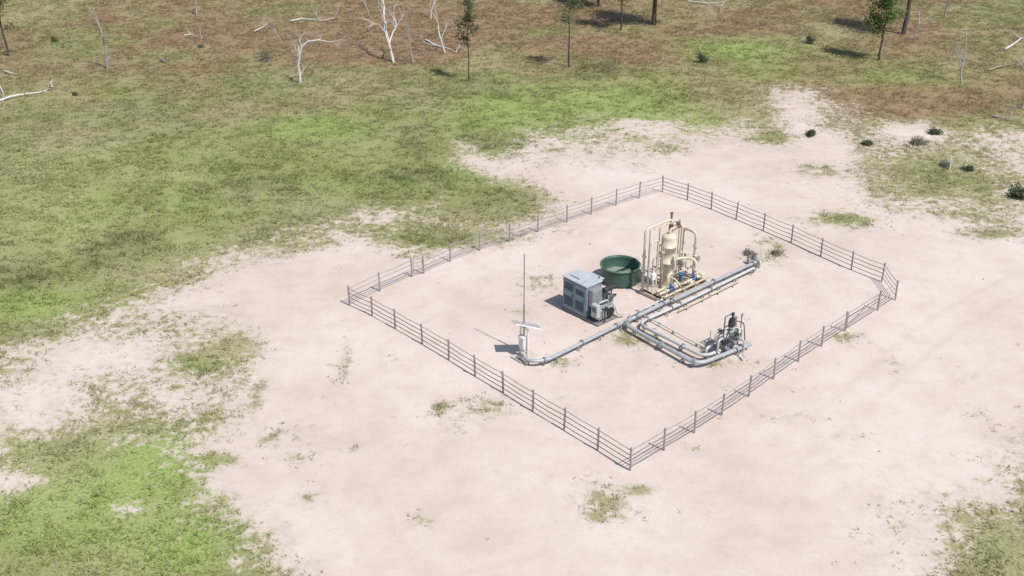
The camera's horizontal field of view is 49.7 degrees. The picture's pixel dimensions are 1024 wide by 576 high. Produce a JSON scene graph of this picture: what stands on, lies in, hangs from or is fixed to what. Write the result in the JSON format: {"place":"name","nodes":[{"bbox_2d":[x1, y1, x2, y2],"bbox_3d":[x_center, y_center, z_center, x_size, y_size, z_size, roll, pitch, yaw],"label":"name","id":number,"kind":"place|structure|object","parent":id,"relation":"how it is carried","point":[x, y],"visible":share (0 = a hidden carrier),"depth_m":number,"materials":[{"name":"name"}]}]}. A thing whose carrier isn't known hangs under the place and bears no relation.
{"place":"outdoors","nodes":[
{"label":"outdoors","id":0,"kind":"place"},
{"bbox_2d":[0,0,1023,575],"bbox_3d":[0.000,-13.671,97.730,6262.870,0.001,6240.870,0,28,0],"label":"ground","id":1,"kind":"structure","parent":0,"point":[794,486],"depth_m":66.88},
{"bbox_2d":[0,0,16,55],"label":"gum tree","id":2,"kind":"object","parent":1,"relation":"on","point":[3,35],"visible":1,"depth_m":118.28,"materials":[{"name":"green plant"}]},
{"bbox_2d":[0,78,55,101],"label":"fallen branch","id":3,"kind":"object","parent":1,"relation":"on","point":[8,97],"visible":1,"depth_m":106.70,"materials":[{"name":"white wood"}]},
{"bbox_2d":[50,36,59,41],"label":"shrub","id":4,"kind":"object","parent":1,"relation":"on","point":[54,39],"visible":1,"depth_m":124.55,"materials":[{"name":"green plant"}]},
{"bbox_2d":[88,5,107,68],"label":"dead tree","id":5,"kind":"object","parent":1,"relation":"on","point":[106,59],"visible":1,"depth_m":113.67,"materials":[{"name":"grey wood"}]},
{"bbox_2d":[253,49,273,62],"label":"shrub","id":6,"kind":"object","parent":1,"relation":"on","point":[267,56],"visible":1,"depth_m":117.55,"materials":[{"name":"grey plant"}]},
{"bbox_2d":[268,15,282,44],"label":"dead tree","id":7,"kind":"object","parent":1,"relation":"on","point":[274,29],"visible":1,"depth_m":122.82,"materials":[{"name":"grey wood"}]},
{"bbox_2d":[291,0,339,21],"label":"fallen branch","id":8,"kind":"object","parent":1,"relation":"on","point":[312,19],"visible":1,"depth_m":132.85,"materials":[{"name":"white wood"}]},
{"bbox_2d":[289,27,342,82],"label":"dead tree","id":9,"kind":"object","parent":1,"relation":"on","point":[298,61],"visible":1,"depth_m":109.59,"materials":[{"name":"white wood"}]},
{"bbox_2d":[349,258,412,300],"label":"steel fence","id":10,"kind":"object","parent":1,"relation":"on","point":[379,282],"visible":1,"depth_m":70.91,"materials":[{"name":"grey metal"}]},
{"bbox_2d":[360,0,404,62],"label":"dead tree","id":11,"kind":"object","parent":1,"relation":"on","point":[387,37],"visible":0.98,"depth_m":117.03,"materials":[{"name":"white wood"}]},
{"bbox_2d":[393,6,415,62],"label":"dead tree","id":12,"kind":"object","parent":1,"relation":"on","point":[407,36],"visible":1,"depth_m":115.71,"materials":[{"name":"grey wood"}]},
{"bbox_2d":[423,1,454,52],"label":"dead tree","id":13,"kind":"object","parent":1,"relation":"on","point":[440,37],"visible":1,"depth_m":119.74,"materials":[{"name":"white wood"}]},
{"bbox_2d":[421,37,459,52],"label":"fallen branch","id":14,"kind":"object","parent":1,"relation":"on","point":[431,43],"visible":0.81,"depth_m":122.98,"materials":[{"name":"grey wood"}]},
{"bbox_2d":[451,0,480,80],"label":"gum tree","id":15,"kind":"object","parent":1,"relation":"on","point":[469,4],"visible":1,"depth_m":108.79,"materials":[{"name":"green plant"}]},
{"bbox_2d":[347,286,632,470],"bbox_3d":[-2.081,4.423,61.607,0.452,1.464,23.472,-23,36,-37],"label":"steel fence","id":16,"kind":"object","parent":1,"relation":"on","point":[503,384],"visible":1,"depth_m":60.24,"materials":[{"name":"grey metal"}]},
{"bbox_2d":[0,83,1023,575],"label":"weeds","id":17,"kind":"object","parent":1,"relation":"on","point":[528,313],"visible":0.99,"depth_m":68.88,"materials":[{"name":"green plant"}]},
{"bbox_2d":[511,254,542,363],"bbox_3d":[0.850,1.155,62.371,1.775,6.372,1.364,-12,30,-22],"label":"solar stand","id":18,"kind":"object","parent":1,"relation":"on","point":[524,344],"visible":0.98,"depth_m":63.14,"materials":[{"name":"metal"}]},
{"bbox_2d":[519,337,522,348],"bbox_3d":[0.507,3.159,63.234,0.012,0.660,0.360,-22,35,-36],"label":"cabinet door","id":19,"kind":"structure","parent":18,"relation":"in","point":[520,340],"depth_m":63.21,"materials":[{"name":"white paint"}]},
{"bbox_2d":[422,177,662,273],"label":"steel fence","id":20,"kind":"object","parent":1,"relation":"on","point":[538,223],"visible":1,"depth_m":78.70,"materials":[{"name":"grey metal"}]},
{"bbox_2d":[413,258,422,273],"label":"farm gate","id":21,"kind":"structure","parent":20,"relation":"attached to","point":[417,265],"depth_m":72.74,"materials":[{"name":"metal"}]},
{"bbox_2d":[552,0,585,66],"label":"gum tree","id":22,"kind":"object","parent":1,"relation":"on","point":[570,4],"visible":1,"depth_m":113.23,"materials":[{"name":"green plant"}]},
{"bbox_2d":[516,307,649,365],"bbox_3d":[4.770,2.910,65.267,9.915,0.564,1.692,-17,32,-30],"label":"pipeline","id":23,"kind":"object","parent":1,"relation":"on","point":[616,325],"visible":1,"depth_m":64.04,"materials":[{"name":"grey paint"}]},
{"bbox_2d":[562,269,625,326],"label":"generator set","id":24,"kind":"object","parent":1,"relation":"on","point":[587,297],"visible":1,"depth_m":67.36,"materials":[{"name":"metal"}]},
{"bbox_2d":[604,0,628,30],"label":"gum tree","id":25,"kind":"object","parent":1,"relation":"on","point":[622,3],"visible":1,"depth_m":128.23,"materials":[{"name":"brown plant"}]},
{"bbox_2d":[600,255,644,288],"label":"green water tank","id":26,"kind":"object","parent":1,"relation":"on","point":[620,271],"visible":0.96,"depth_m":71.80,"materials":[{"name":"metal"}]},
{"bbox_2d":[626,298,662,321],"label":"pipeline","id":27,"kind":"object","parent":1,"relation":"on","point":[637,311],"visible":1,"depth_m":67.81,"materials":[{"name":"paint"}]},
{"bbox_2d":[651,0,662,24],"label":"gum tree","id":28,"kind":"object","parent":1,"relation":"on","point":[654,14],"visible":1,"depth_m":130.76,"materials":[{"name":"brown plant"}]},
{"bbox_2d":[638,212,709,300],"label":"separator skid","id":29,"kind":"object","parent":1,"relation":"on","point":[664,287],"visible":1,"depth_m":70.30,"materials":[{"name":"beige paint"}]},
{"bbox_2d":[644,315,708,349],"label":"pipeline","id":30,"kind":"object","parent":1,"relation":"on","point":[673,331],"visible":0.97,"depth_m":65.95,"materials":[{"name":"paint"}]},
{"bbox_2d":[640,304,720,358],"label":"pipeline","id":31,"kind":"object","parent":1,"relation":"on","point":[646,319],"visible":1,"depth_m":65.38,"materials":[{"name":"paint"}]},
{"bbox_2d":[623,299,751,365],"bbox_3d":[10.093,2.716,65.602,4.401,0.599,7.062,-19,33,-33],"label":"pipeline","id":32,"kind":"object","parent":1,"relation":"on","point":[661,344],"visible":0.99,"depth_m":64.19,"materials":[{"name":"grey paint"}]},
{"bbox_2d":[694,50,709,63],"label":"shrub","id":33,"kind":"object","parent":1,"relation":"on","point":[702,57],"visible":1,"depth_m":117.04,"materials":[{"name":"green plant"}]},
{"bbox_2d":[688,0,723,2],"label":"fallen branch","id":34,"kind":"object","parent":1,"relation":"on","point":[702,2],"visible":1,"depth_m":140.94,"materials":[{"name":"white wood"}]},
{"bbox_2d":[678,280,739,311],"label":"pipeline","id":35,"kind":"object","parent":1,"relation":"on","point":[709,295],"visible":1,"depth_m":69.99,"materials":[{"name":"beige paint"}]},
{"bbox_2d":[670,260,758,303],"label":"pipeline","id":36,"kind":"object","parent":1,"relation":"on","point":[713,282],"visible":0.96,"depth_m":71.31,"materials":[{"name":"grey paint"}]},
{"bbox_2d":[677,267,755,306],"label":"pipeline","id":37,"kind":"object","parent":1,"relation":"on","point":[717,286],"visible":1,"depth_m":70.91,"materials":[{"name":"paint"}]},
{"bbox_2d":[704,328,729,354],"bbox_3d":[11.792,3.224,63.832,1.648,1.332,1.229,-9,29,-17],"label":"pipe manifold","id":38,"kind":"object","parent":1,"relation":"on","point":[711,344],"visible":0.87,"depth_m":63.89,"materials":[{"name":"paint"}]},
{"bbox_2d":[716,312,747,358],"bbox_3d":[12.708,2.632,63.628,1.748,2.670,2.314,6,28,12],"label":"wellhead","id":39,"kind":"object","parent":1,"relation":"on","point":[731,337],"visible":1,"depth_m":63.53,"materials":[{"name":"metal"}]},
{"bbox_2d":[632,311,848,464],"bbox_3d":[13.016,5.245,60.027,19.813,1.464,0.370,-24,36,-38],"label":"steel fence","id":40,"kind":"object","parent":1,"relation":"on","point":[749,384],"visible":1,"depth_m":59.28,"materials":[{"name":"grey metal"}]},
{"bbox_2d":[846,294,879,327],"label":"farm gate","id":41,"kind":"structure","parent":40,"relation":"attached to","point":[863,310],"depth_m":67.31,"materials":[{"name":"metal"}]},
{"bbox_2d":[743,248,755,255],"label":"shrub","id":42,"kind":"object","parent":1,"relation":"on","point":[747,251],"visible":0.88,"depth_m":75.74,"materials":[{"name":"green plant"}]},
{"bbox_2d":[746,249,761,268],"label":"valve set","id":43,"kind":"object","parent":1,"relation":"on","point":[753,257],"visible":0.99,"depth_m":73.97,"materials":[{"name":"paint"}]},
{"bbox_2d":[662,175,883,276],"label":"steel fence","id":44,"kind":"object","parent":1,"relation":"on","point":[764,223],"visible":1,"depth_m":78.54,"materials":[{"name":"grey metal"}]},
{"bbox_2d":[768,248,784,256],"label":"shrub","id":45,"kind":"object","parent":1,"relation":"on","point":[777,252],"visible":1,"depth_m":75.74,"materials":[{"name":"green plant"}]},
{"bbox_2d":[803,129,815,137],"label":"shrub","id":46,"kind":"object","parent":1,"relation":"on","point":[810,132],"visible":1,"depth_m":96.77,"materials":[{"name":"green plant"}]},
{"bbox_2d":[804,32,815,43],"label":"shrub","id":47,"kind":"object","parent":1,"relation":"on","point":[809,38],"visible":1,"depth_m":123.91,"materials":[{"name":"green plant"}]},
{"bbox_2d":[860,139,873,145],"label":"shrub","id":48,"kind":"object","parent":1,"relation":"on","point":[866,142],"visible":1,"depth_m":94.95,"materials":[{"name":"green plant"}]},
{"bbox_2d":[859,0,907,59],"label":"gum tree","id":49,"kind":"object","parent":1,"relation":"on","point":[892,15],"visible":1,"depth_m":115.89,"materials":[{"name":"green plant"}]},
{"bbox_2d":[877,262,898,310],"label":"steel fence","id":50,"kind":"object","parent":1,"relation":"on","point":[896,288],"visible":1,"depth_m":69.67,"materials":[{"name":"grey metal"}]},
{"bbox_2d":[901,0,911,34],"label":"gum tree","id":51,"kind":"object","parent":1,"relation":"on","point":[905,23],"visible":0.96,"depth_m":126.77,"materials":[{"name":"brown plant"}]},
{"bbox_2d":[909,135,930,146],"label":"shrub","id":52,"kind":"object","parent":1,"relation":"on","point":[917,141],"visible":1,"depth_m":95.02,"materials":[{"name":"green plant"}]},
{"bbox_2d":[914,8,933,39],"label":"dead tree","id":53,"kind":"object","parent":1,"relation":"on","point":[919,23],"visible":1,"depth_m":124.25,"materials":[{"name":"grey wood"}]},
{"bbox_2d":[926,126,942,135],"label":"shrub","id":54,"kind":"object","parent":1,"relation":"on","point":[935,131],"visible":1,"depth_m":97.33,"materials":[{"name":"green plant"}]},
{"bbox_2d":[939,160,952,167],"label":"shrub","id":55,"kind":"object","parent":1,"relation":"on","point":[945,163],"visible":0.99,"depth_m":90.42,"materials":[{"name":"green plant"}]},
{"bbox_2d":[943,0,952,18],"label":"dead tree","id":56,"kind":"object","parent":1,"relation":"on","point":[948,4],"visible":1,"depth_m":133.55,"materials":[{"name":"grey wood"}]},
{"bbox_2d":[949,19,971,83],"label":"dead tree","id":57,"kind":"object","parent":1,"relation":"on","point":[960,55],"visible":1,"depth_m":110.18,"materials":[{"name":"grey wood"}]},
{"bbox_2d":[960,164,974,171],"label":"shrub","id":58,"kind":"object","parent":1,"relation":"on","point":[969,168],"visible":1,"depth_m":89.59,"materials":[{"name":"green plant"}]},
{"bbox_2d":[988,61,1023,70],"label":"fallen branch","id":59,"kind":"object","parent":1,"relation":"on","point":[999,66],"visible":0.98,"depth_m":115.10,"materials":[{"name":"grey wood"}]},
{"bbox_2d":[992,100,1020,118],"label":"fallen branch","id":60,"kind":"object","parent":1,"relation":"on","point":[1006,117],"visible":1,"depth_m":100.68,"materials":[{"name":"grey wood"}]},
{"bbox_2d":[1004,26,1023,49],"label":"fallen branch","id":61,"kind":"object","parent":1,"relation":"on","point":[1009,46],"visible":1,"depth_m":123.67,"materials":[{"name":"white wood"}]},
{"bbox_2d":[1006,178,1023,200],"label":"shrub","id":62,"kind":"object","parent":1,"relation":"on","point":[1018,192],"visible":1,"depth_m":84.55,"materials":[{"name":"green plant"}]},
{"bbox_2d":[0,0,1023,575],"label":"grass","id":63,"kind":"structure","parent":0,"point":[148,164],"depth_m":104.36,"materials":[{"name":"green plant"}]}
]}

